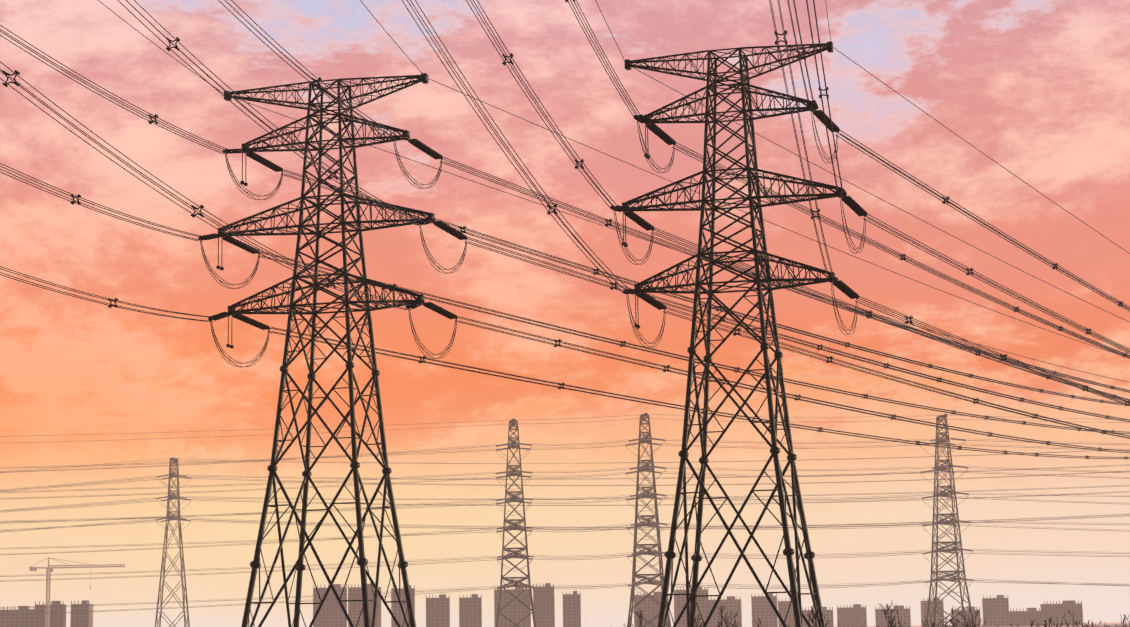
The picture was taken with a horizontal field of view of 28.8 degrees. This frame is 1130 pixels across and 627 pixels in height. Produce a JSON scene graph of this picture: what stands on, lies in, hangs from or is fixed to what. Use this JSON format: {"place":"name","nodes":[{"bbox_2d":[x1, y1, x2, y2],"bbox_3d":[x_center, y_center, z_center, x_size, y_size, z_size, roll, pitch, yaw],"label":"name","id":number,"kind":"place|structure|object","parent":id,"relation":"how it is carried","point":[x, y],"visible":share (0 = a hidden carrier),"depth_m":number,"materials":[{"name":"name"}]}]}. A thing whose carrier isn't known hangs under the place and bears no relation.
{"place":"outdoors","nodes":[
{"label":"outdoors","id":0,"kind":"place"},
{"bbox_2d":[0,583,1082,626],"bbox_3d":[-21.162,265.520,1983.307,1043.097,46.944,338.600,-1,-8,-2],"label":"buildings","id":1,"kind":"structure","parent":0,"point":[1030,611],"depth_m":1971.71,"materials":[{"name":"concrete"}]},
{"bbox_2d":[1,587,1081,626],"bbox_3d":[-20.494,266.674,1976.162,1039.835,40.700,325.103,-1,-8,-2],"label":"building windows","id":2,"kind":"structure","parent":1,"relation":"attached to","point":[51,610],"depth_m":1970.02,"materials":[{"name":"black glass"}]},
{"bbox_2d":[0,0,1129,626],"label":"sky","id":3,"kind":"structure","parent":0,"point":[1041,88],"materials":[{"name":"orange"}]},
{"bbox_2d":[867,622,1129,626],"bbox_3d":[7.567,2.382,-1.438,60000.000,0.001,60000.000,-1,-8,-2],"label":"ground","id":4,"kind":"structure","parent":0,"point":[1110,624],"depth_m":2251.60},
{"bbox_2d":[29,557,124,626],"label":"crane","id":5,"kind":"object","parent":4,"relation":"on","point":[50,569],"visible":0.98,"depth_m":1593.44,"materials":[{"name":"grey metal"}]},
{"bbox_2d":[218,41,843,626],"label":"transmission towers","id":6,"kind":"structure","parent":4,"relation":"on","point":[762,259],"depth_m":221.26,"materials":[{"name":"metal"}]},
{"bbox_2d":[198,101,863,347],"bbox_3d":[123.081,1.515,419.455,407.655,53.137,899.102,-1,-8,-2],"label":"hardware","id":7,"kind":"object","parent":6,"relation":"attached to","point":[436,222],"visible":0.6,"depth_m":223.05,"materials":[{"name":"ceramic"},{"name":"steel"}]},
{"bbox_2d":[199,100,867,329],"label":"insulators","id":8,"kind":"object","parent":6,"relation":"attached to","point":[854,206],"visible":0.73,"depth_m":226.45,"materials":[{"name":"black ceramic"}]},
{"bbox_2d":[0,0,1129,458],"bbox_3d":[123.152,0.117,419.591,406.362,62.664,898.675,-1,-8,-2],"label":"wires","id":9,"kind":"object","parent":8,"relation":"attached to","point":[952,342],"visible":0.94,"depth_m":255.93,"materials":[{"name":"black metal"}]},
{"bbox_2d":[2,0,1129,459],"bbox_3d":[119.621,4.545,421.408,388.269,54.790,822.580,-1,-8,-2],"label":"line spacers","id":10,"kind":"object","parent":9,"relation":"attached to","point":[78,196],"visible":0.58,"depth_m":263.09,"materials":[{"name":"black metal"}]},
{"bbox_2d":[155,413,973,626],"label":"distant transmission towers","id":11,"kind":"structure","parent":4,"relation":"on","point":[513,422],"depth_m":665.17,"materials":[{"name":"grey metal"}]},
{"bbox_2d":[156,437,972,588],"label":"insulators","id":12,"kind":"object","parent":11,"relation":"on","point":[528,586],"visible":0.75,"depth_m":662.50,"materials":[{"name":"ceramic"},{"name":"steel"}]},
{"bbox_2d":[0,414,1129,614],"bbox_3d":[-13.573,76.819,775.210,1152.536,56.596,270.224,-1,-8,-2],"label":"wires","id":13,"kind":"object","parent":12,"relation":"attached to","point":[387,504],"visible":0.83,"depth_m":672.19,"materials":[{"name":"grey metal"}]},
{"bbox_2d":[623,600,1129,626],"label":"shrubs","id":14,"kind":"object","parent":4,"relation":"on","point":[889,621],"visible":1,"depth_m":71.96,"materials":[{"name":"brown plant"}]}
]}

